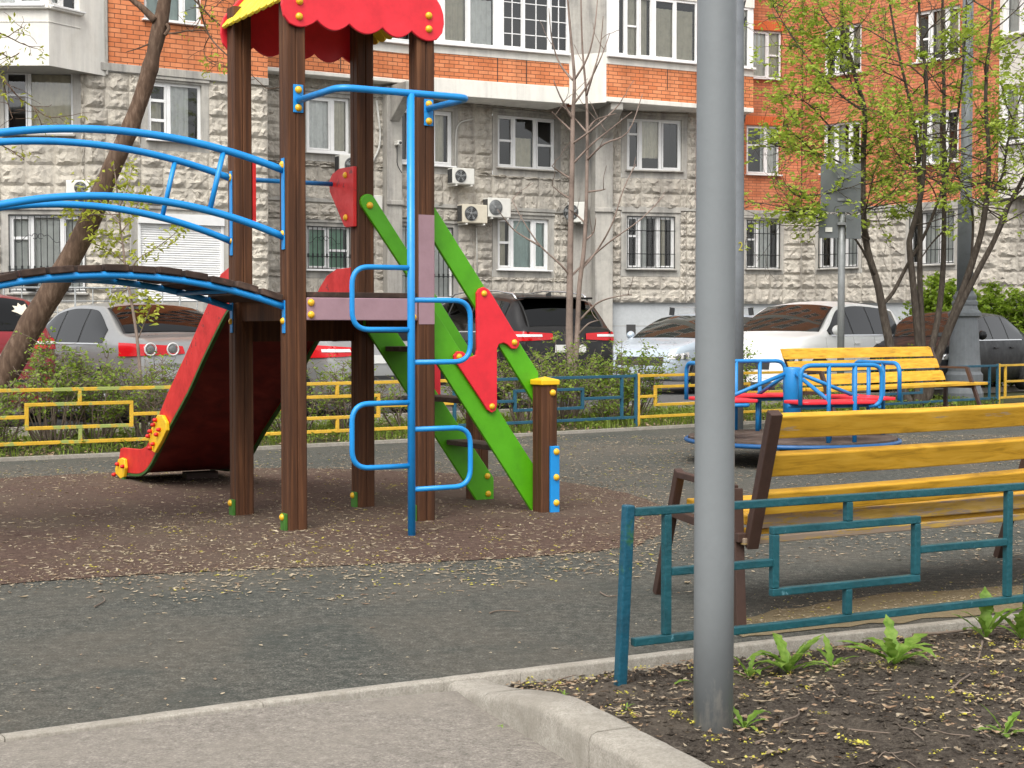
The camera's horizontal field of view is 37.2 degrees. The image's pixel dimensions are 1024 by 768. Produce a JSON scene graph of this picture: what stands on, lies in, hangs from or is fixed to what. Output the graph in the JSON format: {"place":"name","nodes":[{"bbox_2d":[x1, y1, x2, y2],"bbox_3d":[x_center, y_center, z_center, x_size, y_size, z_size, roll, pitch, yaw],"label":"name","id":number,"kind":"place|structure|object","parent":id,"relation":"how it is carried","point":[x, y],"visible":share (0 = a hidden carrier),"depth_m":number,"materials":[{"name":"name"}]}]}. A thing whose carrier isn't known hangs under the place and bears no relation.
{"place":"outdoors","nodes":[
{"label":"outdoors","id":0,"kind":"place"},
{"bbox_2d":[0,691,577,767],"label":"path","id":1,"kind":"structure","parent":0,"point":[452,729],"depth_m":4.79,"materials":[{"name":"concrete"}]},
{"bbox_2d":[2,381,1014,426],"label":"parking lot","id":2,"kind":"structure","parent":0,"point":[675,394],"depth_m":25.03,"materials":[{"name":"grey asphalt"}]},
{"bbox_2d":[0,294,55,422],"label":"parked car","id":3,"kind":"object","parent":2,"relation":"on","point":[12,309],"visible":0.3,"depth_m":18.20,"materials":[{"name":"red paint"}]},
{"bbox_2d":[3,286,203,313],"bbox_3d":[-8.571,-0.917,31.114,4.911,2.142,0.044,0,2,-11],"label":"railing","id":4,"kind":"object","parent":2,"relation":"on","point":[36,287],"visible":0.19,"depth_m":31.05,"materials":[{"name":"metal"}]},
{"bbox_2d":[22,298,203,422],"bbox_3d":[-5.172,-0.359,20.427,2.097,1.573,4.762,-2,3,-38],"label":"parked car","id":5,"kind":"object","parent":2,"relation":"on","point":[88,326],"visible":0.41,"depth_m":19.16,"materials":[{"name":"silver metal"}]},
{"bbox_2d":[307,333,407,415],"bbox_3d":[-3.040,-0.353,21.810,2.049,1.500,4.309,-2,3,-38],"label":"parked car","id":6,"kind":"object","parent":2,"relation":"on","point":[340,350],"visible":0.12,"depth_m":19.85,"materials":[{"name":"silver metal"}]},
{"bbox_2d":[440,290,613,399],"bbox_3d":[-0.251,-0.623,23.852,2.096,1.689,4.420,-1,2,-30],"label":"parked car","id":7,"kind":"object","parent":2,"relation":"on","point":[532,317],"visible":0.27,"depth_m":22.11,"materials":[{"name":"black paint"}]},
{"bbox_2d":[613,307,771,391],"bbox_3d":[3.618,-0.705,29.538,2.011,1.594,4.109,2,3,39],"label":"parked car","id":8,"kind":"object","parent":2,"relation":"on","point":[673,335],"visible":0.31,"depth_m":28.29,"materials":[{"name":"white paint"}]},
{"bbox_2d":[744,301,898,395],"bbox_3d":[5.251,-0.638,26.814,2.153,1.660,4.720,2,3,39],"label":"parked car","id":9,"kind":"object","parent":2,"relation":"on","point":[772,331],"visible":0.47,"depth_m":25.95,"materials":[{"name":"white paint"}]},
{"bbox_2d":[898,270,979,319],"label":"bush","id":10,"kind":"object","parent":2,"relation":"on","point":[930,295],"visible":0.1,"depth_m":31.11,"materials":[{"name":"green plant"}]},
{"bbox_2d":[865,311,1023,391],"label":"parked car","id":11,"kind":"object","parent":2,"relation":"on","point":[1001,339],"visible":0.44,"depth_m":27.36,"materials":[{"name":"paint"}]},
{"bbox_2d":[950,278,1023,386],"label":"bush","id":12,"kind":"object","parent":2,"relation":"on","point":[989,294],"visible":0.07,"depth_m":30.59,"materials":[{"name":"green plant"}]},
{"bbox_2d":[977,284,1023,385],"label":"bush","id":13,"kind":"object","parent":2,"relation":"on","point":[1014,294],"visible":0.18,"depth_m":30.03,"materials":[{"name":"green plant"}]},
{"bbox_2d":[0,0,1023,345],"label":"apartment building","id":14,"kind":"structure","parent":0,"point":[498,58],"depth_m":39.78,"materials":[{"name":"stone"}]},
{"bbox_2d":[0,0,44,5],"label":"window","id":15,"kind":"structure","parent":14,"relation":"in","point":[2,2],"depth_m":30.58,"materials":[{"name":"white plastic"}]},
{"bbox_2d":[4,73,80,136],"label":"window","id":16,"kind":"structure","parent":14,"relation":"in","point":[56,91],"depth_m":31.74,"materials":[{"name":"white plastic"}]},
{"bbox_2d":[5,214,89,294],"bbox_3d":[-9.678,-2.698,31.715,1.679,1.670,0.346,0,2,-6],"label":"window","id":17,"kind":"structure","parent":14,"relation":"in","point":[35,241],"depth_m":31.77,"materials":[{"name":"white plastic"}]},
{"bbox_2d":[51,0,85,13],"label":"window","id":18,"kind":"structure","parent":14,"relation":"in","point":[63,4],"depth_m":31.11,"materials":[{"name":"white plastic"}]},
{"bbox_2d":[66,180,91,192],"bbox_3d":[-8.970,-4.030,31.503,0.499,0.366,0.380,0,2,-6],"label":"air conditioner","id":19,"kind":"object","parent":14,"relation":"attached to","point":[71,187],"visible":0.59,"depth_m":31.33,"materials":[{"name":"grey"}]},
{"bbox_2d":[142,0,203,26],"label":"window","id":20,"kind":"structure","parent":14,"relation":"in","point":[177,6],"depth_m":32.83,"materials":[{"name":"white plastic"}]},
{"bbox_2d":[146,82,200,142],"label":"window","id":21,"kind":"structure","parent":14,"relation":"in","point":[173,108],"depth_m":32.97,"materials":[{"name":"white plastic"}]},
{"bbox_2d":[305,97,349,154],"bbox_3d":[-4.609,-6.447,37.946,1.277,1.430,0.351,-1,2,-31],"label":"window","id":22,"kind":"structure","parent":14,"relation":"in","point":[326,117],"depth_m":38.02,"materials":[{"name":"white plastic"}]},
{"bbox_2d":[306,226,350,270],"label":"window","id":23,"kind":"structure","parent":14,"relation":"in","point":[327,247],"depth_m":38.10,"materials":[{"name":"white plastic"}]},
{"bbox_2d":[402,226,453,297],"bbox_3d":[-2.263,-3.168,39.525,1.549,1.844,0.271,-1,2,-31],"label":"window","id":24,"kind":"structure","parent":14,"relation":"in","point":[442,273],"depth_m":39.80,"materials":[{"name":"white plastic"}]},
{"bbox_2d":[402,109,456,167],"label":"window","id":25,"kind":"structure","parent":14,"relation":"in","point":[442,120],"depth_m":39.75,"materials":[{"name":"white plastic"}]},
{"bbox_2d":[448,167,473,187],"bbox_3d":[-1.361,-5.373,39.603,0.656,0.467,0.480,-1,2,-31],"label":"air conditioner","id":26,"kind":"object","parent":14,"relation":"attached to","point":[460,176],"visible":1,"depth_m":39.41,"materials":[{"name":"grey"}]},
{"bbox_2d":[441,0,495,46],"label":"window","id":27,"kind":"structure","parent":14,"relation":"in","point":[470,22],"depth_m":38.90,"materials":[{"name":"white plastic"}]},
{"bbox_2d":[457,204,486,225],"bbox_3d":[-1.071,-4.422,39.812,0.758,0.533,0.480,-1,2,-31],"label":"air conditioner","id":28,"kind":"object","parent":14,"relation":"attached to","point":[467,214],"visible":1,"depth_m":39.61,"materials":[{"name":"grey"}]},
{"bbox_2d":[483,197,510,220],"bbox_3d":[-0.433,-4.623,40.188,0.698,0.558,0.480,-1,2,-31],"label":"air conditioner","id":29,"kind":"object","parent":14,"relation":"attached to","point":[502,206],"visible":0.98,"depth_m":39.99,"materials":[{"name":"metal"}]},
{"bbox_2d":[492,218,552,271],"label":"window","id":30,"kind":"structure","parent":14,"relation":"in","point":[515,252],"depth_m":41.15,"materials":[{"name":"white plastic"}]},
{"bbox_2d":[492,115,557,171],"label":"window","id":31,"kind":"structure","parent":14,"relation":"in","point":[524,143],"depth_m":41.35,"materials":[{"name":"white plastic"}]},
{"bbox_2d":[501,0,568,52],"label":"window","id":32,"kind":"structure","parent":14,"relation":"in","point":[521,27],"depth_m":40.24,"materials":[{"name":"white plastic"}]},
{"bbox_2d":[563,202,587,224],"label":"air conditioner","id":33,"kind":"object","parent":14,"relation":"attached to","point":[580,210],"visible":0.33,"depth_m":41.15,"materials":[{"name":"grey"}]},
{"bbox_2d":[616,0,652,57],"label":"window","id":34,"kind":"structure","parent":14,"relation":"in","point":[632,18],"depth_m":40.05,"materials":[{"name":"white plastic"}]},
{"bbox_2d":[625,216,677,269],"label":"window","id":35,"kind":"structure","parent":14,"relation":"in","point":[651,241],"depth_m":41.71,"materials":[{"name":"white plastic"}]},
{"bbox_2d":[625,119,684,172],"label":"window","id":36,"kind":"structure","parent":14,"relation":"in","point":[655,145],"depth_m":41.70,"materials":[{"name":"white plastic"}]},
{"bbox_2d":[653,0,696,61],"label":"window","id":37,"kind":"structure","parent":14,"relation":"in","point":[673,30],"depth_m":40.58,"materials":[{"name":"white plastic"}]},
{"bbox_2d":[744,8,748,66],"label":"window","id":38,"kind":"structure","parent":14,"relation":"in","point":[746,42],"depth_m":41.61,"materials":[{"name":"white plastic"}]},
{"bbox_2d":[744,220,782,269],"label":"window","id":39,"kind":"structure","parent":14,"relation":"in","point":[759,240],"depth_m":44.03,"materials":[{"name":"white plastic"}]},
{"bbox_2d":[745,125,782,175],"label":"window","id":40,"kind":"structure","parent":14,"relation":"in","point":[755,168],"depth_m":44.02,"materials":[{"name":"white plastic"}]},
{"bbox_2d":[753,30,782,80],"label":"window","id":41,"kind":"structure","parent":14,"relation":"in","point":[761,72],"depth_m":43.84,"materials":[{"name":"white plastic"}]},
{"bbox_2d":[815,218,861,269],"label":"window","id":42,"kind":"structure","parent":14,"relation":"in","point":[828,254],"depth_m":43.45,"materials":[{"name":"white plastic"}]},
{"bbox_2d":[819,120,860,174],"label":"window","id":43,"kind":"structure","parent":14,"relation":"in","point":[837,145],"depth_m":43.31,"materials":[{"name":"white plastic"}]},
{"bbox_2d":[822,23,861,77],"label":"window","id":44,"kind":"structure","parent":14,"relation":"in","point":[858,33],"depth_m":42.88,"materials":[{"name":"white plastic"}]},
{"bbox_2d":[909,211,955,266],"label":"window","id":45,"kind":"structure","parent":14,"relation":"in","point":[932,257],"depth_m":40.99,"materials":[{"name":"white plastic"}]},
{"bbox_2d":[913,109,958,165],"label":"window","id":46,"kind":"structure","parent":14,"relation":"in","point":[954,111],"depth_m":40.97,"materials":[{"name":"white plastic"}]},
{"bbox_2d":[912,5,960,64],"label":"window","id":47,"kind":"structure","parent":14,"relation":"in","point":[935,15],"depth_m":40.86,"materials":[{"name":"white plastic"}]},
{"bbox_2d":[999,85,1023,146],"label":"window","id":48,"kind":"structure","parent":14,"relation":"in","point":[1015,103],"depth_m":38.96,"materials":[{"name":"white plastic"}]},
{"bbox_2d":[1004,0,1023,37],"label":"window","id":49,"kind":"structure","parent":14,"relation":"in","point":[1014,23],"depth_m":38.95,"materials":[{"name":"white plastic"}]},
{"bbox_2d":[0,423,1023,733],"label":"rubber surface","id":50,"kind":"object","parent":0,"point":[270,645],"visible":0.5,"depth_m":7.08,"materials":[{"name":"grey rubber"}]},
{"bbox_2d":[0,468,660,583],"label":"rubber fall zone","id":51,"kind":"object","parent":50,"relation":"on","point":[12,510],"visible":0.73,"depth_m":10.03,"materials":[{"name":"brown rubber"}]},
{"bbox_2d":[0,0,559,535],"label":"play tower","id":52,"kind":"structure","parent":51,"relation":"on","point":[240,380],"depth_m":10.44,"materials":[{"name":"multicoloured wood"}]},
{"bbox_2d":[0,435,1023,715],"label":"leaf flakes","id":53,"kind":"object","parent":50,"relation":"on","point":[274,525],"visible":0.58,"depth_m":9.14,"materials":[{"name":"beige plant"}]},
{"bbox_2d":[735,0,745,428],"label":"lighting pole","id":54,"kind":"object","parent":50,"relation":"on","point":[739,290],"visible":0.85,"depth_m":19.41,"materials":[{"name":"grey metal"}]},
{"bbox_2d":[684,359,901,450],"bbox_3d":[2.720,0.266,14.770,2.084,0.981,2.084,0,2,0],"label":"merry go round","id":55,"kind":"object","parent":50,"relation":"on","point":[791,395],"visible":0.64,"depth_m":14.53,"materials":[{"name":"blue metal"}]},
{"bbox_2d":[653,403,1023,625],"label":"park bench","id":56,"kind":"object","parent":50,"relation":"on","point":[955,510],"visible":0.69,"depth_m":6.73,"materials":[{"name":"yellow wood"}]},
{"bbox_2d":[740,585,1023,636],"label":"dusty patch","id":57,"kind":"object","parent":50,"relation":"on","point":[869,602],"visible":0.61,"depth_m":7.05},
{"bbox_2d":[780,347,987,411],"bbox_3d":[5.161,0.028,20.628,3.845,1.041,0.906,-2,3,-42],"label":"park bench","id":58,"kind":"object","parent":50,"relation":"on","point":[937,373],"visible":0.59,"depth_m":20.78,"materials":[{"name":"yellow wood"}]},
{"bbox_2d":[0,391,1023,456],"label":"lawn","id":59,"kind":"structure","parent":0,"point":[1017,393],"depth_m":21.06,"materials":[{"name":"plant"}]},
{"bbox_2d":[0,374,36,451],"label":"shrub","id":60,"kind":"object","parent":59,"relation":"on","point":[6,412],"visible":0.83,"depth_m":15.43,"materials":[{"name":"green plant"}]},
{"bbox_2d":[0,326,104,448],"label":"shrub","id":61,"kind":"object","parent":59,"relation":"on","point":[52,382],"visible":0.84,"depth_m":15.89,"materials":[{"name":"green plant"}]},
{"bbox_2d":[0,385,170,446],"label":"garden fence","id":62,"kind":"object","parent":59,"relation":"on","point":[79,390],"visible":0.77,"depth_m":15.38,"materials":[{"name":"yellow metal"}]},
{"bbox_2d":[43,338,142,445],"bbox_3d":[-4.378,0.083,16.173,0.970,1.159,1.174,1,2,29],"label":"shrub","id":63,"kind":"object","parent":59,"relation":"on","point":[107,412],"visible":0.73,"depth_m":16.05,"materials":[{"name":"green plant"}]},
{"bbox_2d":[51,157,189,434],"bbox_3d":[-4.234,-0.905,16.549,1.573,3.129,0.566,0,2,0],"label":"sapling","id":64,"kind":"object","parent":59,"relation":"on","point":[87,212],"visible":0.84,"depth_m":16.55,"materials":[{"name":"green plant"}]},
{"bbox_2d":[0,0,278,414],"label":"tree","id":65,"kind":"object","parent":59,"relation":"on","point":[35,317],"visible":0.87,"depth_m":16.73,"materials":[{"name":"brown plant"}]},
{"bbox_2d":[106,349,176,445],"bbox_3d":[-3.883,0.135,16.284,0.948,1.043,1.126,0,2,0],"label":"shrub","id":66,"kind":"object","parent":59,"relation":"on","point":[152,375],"visible":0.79,"depth_m":16.12,"materials":[{"name":"green plant"}]},
{"bbox_2d":[130,349,180,427],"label":"shrub","id":67,"kind":"object","parent":59,"relation":"on","point":[161,377],"visible":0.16,"depth_m":16.59,"materials":[{"name":"green plant"}]},
{"bbox_2d":[271,360,339,435],"bbox_3d":[-2.515,0.052,17.573,1.076,1.115,1.045,1,3,34],"label":"shrub","id":68,"kind":"object","parent":59,"relation":"on","point":[310,410],"visible":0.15,"depth_m":17.50,"materials":[{"name":"green plant"}]},
{"bbox_2d":[309,354,401,433],"bbox_3d":[-1.811,0.084,17.864,1.159,1.032,0.956,-1,2,-18],"label":"shrub","id":69,"kind":"object","parent":59,"relation":"on","point":[341,402],"visible":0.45,"depth_m":17.66,"materials":[{"name":"green plant"}]},
{"bbox_2d":[265,379,453,435],"bbox_3d":[-1.970,0.344,16.989,3.123,0.762,0.038,-1,3,-35],"label":"garden fence","id":70,"kind":"object","parent":59,"relation":"on","point":[337,418],"visible":0.41,"depth_m":16.99,"materials":[{"name":"yellow metal"}]},
{"bbox_2d":[375,374,407,430],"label":"shrub","id":71,"kind":"object","parent":59,"relation":"on","point":[399,416],"visible":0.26,"depth_m":18.29,"materials":[{"name":"green plant"}]},
{"bbox_2d":[440,357,511,419],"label":"shrub","id":72,"kind":"object","parent":59,"relation":"on","point":[461,405],"visible":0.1,"depth_m":18.72,"materials":[{"name":"green plant"}]},
{"bbox_2d":[0,401,988,456],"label":"dead leaves","id":73,"kind":"object","parent":59,"relation":"on","point":[52,453],"visible":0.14,"depth_m":17.63,"materials":[{"name":"brown plant"}]},
{"bbox_2d":[497,346,563,426],"bbox_3d":[0.168,0.024,19.232,1.031,1.047,1.093,0,2,0],"label":"shrub","id":74,"kind":"object","parent":59,"relation":"on","point":[517,385],"visible":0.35,"depth_m":19.12,"materials":[{"name":"green plant"}]},
{"bbox_2d":[452,374,637,426],"bbox_3d":[0.460,0.279,18.747,2.878,0.762,0.038,-2,3,-37],"label":"garden fence","id":75,"kind":"object","parent":59,"relation":"on","point":[583,398],"visible":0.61,"depth_m":19.04,"materials":[{"name":"blue metal"}]},
{"bbox_2d":[534,331,609,424],"bbox_3d":[0.733,-0.094,19.800,1.106,1.243,1.344,0,2,0],"label":"shrub","id":76,"kind":"object","parent":59,"relation":"on","point":[568,396],"visible":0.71,"depth_m":19.71,"materials":[{"name":"green plant"}]},
{"bbox_2d":[497,0,664,412],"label":"sapling","id":77,"kind":"object","parent":59,"relation":"on","point":[569,289],"visible":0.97,"depth_m":20.50,"materials":[{"name":"brown plant"}]},
{"bbox_2d":[584,388,628,423],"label":"shrub","id":78,"kind":"object","parent":59,"relation":"on","point":[615,410],"visible":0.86,"depth_m":19.90,"materials":[{"name":"green plant"}]},
{"bbox_2d":[582,337,683,419],"bbox_3d":[1.588,-0.083,20.567,1.464,1.165,1.274,0,2,0],"label":"shrub","id":79,"kind":"object","parent":59,"relation":"on","point":[628,395],"visible":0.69,"depth_m":20.42,"materials":[{"name":"green plant"}]},
{"bbox_2d":[638,371,782,425],"bbox_3d":[2.752,0.215,20.490,2.876,0.762,0.038,-2,3,-38],"label":"garden fence","id":80,"kind":"object","parent":59,"relation":"on","point":[654,395],"visible":0.48,"depth_m":19.96,"materials":[{"name":"yellow metal"}]},
{"bbox_2d":[686,331,765,392],"bbox_3d":[2.980,-0.154,21.361,0.977,1.248,1.083,-1,2,-31],"label":"shrub","id":81,"kind":"object","parent":59,"relation":"on","point":[746,367],"visible":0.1,"depth_m":21.26,"materials":[{"name":"green plant"}]},
{"bbox_2d":[819,163,860,385],"bbox_3d":[5.053,-1.484,23.533,0.660,3.833,0.157,0,2,-5],"label":"road sign","id":82,"kind":"object","parent":59,"relation":"on","point":[834,227],"visible":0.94,"depth_m":23.44,"materials":[{"name":"metal"}]},
{"bbox_2d":[744,0,1023,406],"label":"tree","id":83,"kind":"object","parent":59,"relation":"on","point":[993,126],"visible":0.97,"depth_m":23.84,"materials":[{"name":"green plant"}]},
{"bbox_2d":[802,364,998,409],"bbox_3d":[5.948,0.115,23.198,5.476,0.762,0.038,-2,3,-42],"label":"garden fence","id":84,"kind":"object","parent":59,"relation":"on","point":[989,397],"visible":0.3,"depth_m":23.88,"materials":[{"name":"blue metal"}]},
{"bbox_2d":[945,0,983,398],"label":"street lamp","id":85,"kind":"object","parent":59,"relation":"on","point":[964,347],"visible":0.59,"depth_m":25.59,"materials":[{"name":"grey metal"}]},
{"bbox_2d":[999,364,1023,403],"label":"garden fence","id":86,"kind":"object","parent":59,"relation":"on","point":[1006,381],"visible":0.86,"depth_m":25.16,"materials":[{"name":"yellow metal"}]},
{"bbox_2d":[508,624,1023,767],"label":"soil bed","id":87,"kind":"object","parent":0,"point":[936,742],"visible":0.56,"depth_m":4.82,"materials":[{"name":"brown soil"}]},
{"bbox_2d":[0,435,1023,767],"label":"dead leaves","id":88,"kind":"object","parent":87,"relation":"on","point":[640,669],"visible":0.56,"depth_m":5.89,"materials":[{"name":"brown plant"}]},
{"bbox_2d":[0,436,1023,767],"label":"maple flowers","id":89,"kind":"object","parent":87,"relation":"on","point":[612,676],"visible":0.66,"depth_m":5.72,"materials":[{"name":"yellow plant"}]},
{"bbox_2d":[693,0,736,733],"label":"lamp post","id":90,"kind":"object","parent":87,"relation":"on","point":[714,485],"visible":1,"depth_m":4.53,"materials":[{"name":"grey metal"}]},
{"bbox_2d":[733,706,769,731],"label":"dandelion","id":91,"kind":"object","parent":87,"relation":"on","point":[753,715],"visible":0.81,"depth_m":4.64,"materials":[{"name":"green plant"}]},
{"bbox_2d":[734,656,771,678],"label":"dandelion","id":92,"kind":"object","parent":87,"relation":"on","point":[749,671],"visible":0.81,"depth_m":5.57,"materials":[{"name":"green plant"}]},
{"bbox_2d":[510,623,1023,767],"bbox_3d":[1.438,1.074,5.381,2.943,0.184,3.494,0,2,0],"label":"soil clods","id":93,"kind":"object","parent":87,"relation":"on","point":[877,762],"visible":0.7,"depth_m":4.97,"materials":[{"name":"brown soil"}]},
{"bbox_2d":[511,620,1023,767],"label":"dead leaves","id":94,"kind":"object","parent":87,"relation":"on","point":[619,708],"visible":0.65,"depth_m":5.14,"materials":[{"name":"brown plant"}]},
{"bbox_2d":[746,632,829,672],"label":"dandelion","id":95,"kind":"object","parent":87,"relation":"on","point":[785,660],"visible":0.9,"depth_m":5.60,"materials":[{"name":"green plant"}]},
{"bbox_2d":[614,482,1023,685],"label":"garden fence","id":96,"kind":"object","parent":87,"relation":"on","point":[629,513],"visible":0.97,"depth_m":5.83,"materials":[{"name":"teal metal"}]},
{"bbox_2d":[628,623,1015,767],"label":"twig litter","id":97,"kind":"object","parent":87,"relation":"on","point":[873,693],"visible":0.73,"depth_m":4.53,"materials":[{"name":"brown wood"}]},
{"bbox_2d":[803,635,855,671],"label":"dandelion","id":98,"kind":"object","parent":87,"relation":"on","point":[828,655],"visible":0.8,"depth_m":5.65,"materials":[{"name":"green plant"}]},
{"bbox_2d":[842,615,935,664],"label":"dandelion","id":99,"kind":"object","parent":87,"relation":"on","point":[895,651],"visible":1,"depth_m":5.59,"materials":[{"name":"green plant"}]},
{"bbox_2d":[954,587,1023,637],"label":"dandelion","id":100,"kind":"object","parent":87,"relation":"on","point":[985,620],"visible":0.87,"depth_m":6.29,"materials":[{"name":"green plant"}]},
{"bbox_2d":[972,704,1023,737],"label":"dandelion","id":101,"kind":"object","parent":87,"relation":"on","point":[1012,718],"visible":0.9,"depth_m":4.61,"materials":[{"name":"green plant"}]},
{"bbox_2d":[988,604,1023,638],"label":"dandelion","id":102,"kind":"object","parent":87,"relation":"on","point":[1018,627],"visible":0.98,"depth_m":6.22,"materials":[{"name":"green plant"}]},
{"label":"ground","id":103,"kind":"structure","parent":0,"visible":0},
{"bbox_2d":[0,420,764,461],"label":"kerb","id":104,"kind":"structure","parent":103,"relation":"on","point":[48,457],"depth_m":16.80,"materials":[{"name":"concrete"}]},
{"bbox_2d":[0,613,1018,742],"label":"kerb","id":105,"kind":"structure","parent":103,"relation":"on","point":[596,667],"depth_m":5.69,"materials":[{"name":"concrete"}]},
{"bbox_2d":[2,386,1023,436],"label":"kerb","id":106,"kind":"structure","parent":103,"relation":"on","point":[984,390],"depth_m":21.31,"materials":[{"name":"concrete"}]},
{"bbox_2d":[447,679,712,767],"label":"kerb","id":107,"kind":"structure","parent":103,"relation":"on","point":[577,732],"depth_m":4.60,"materials":[{"name":"concrete"}]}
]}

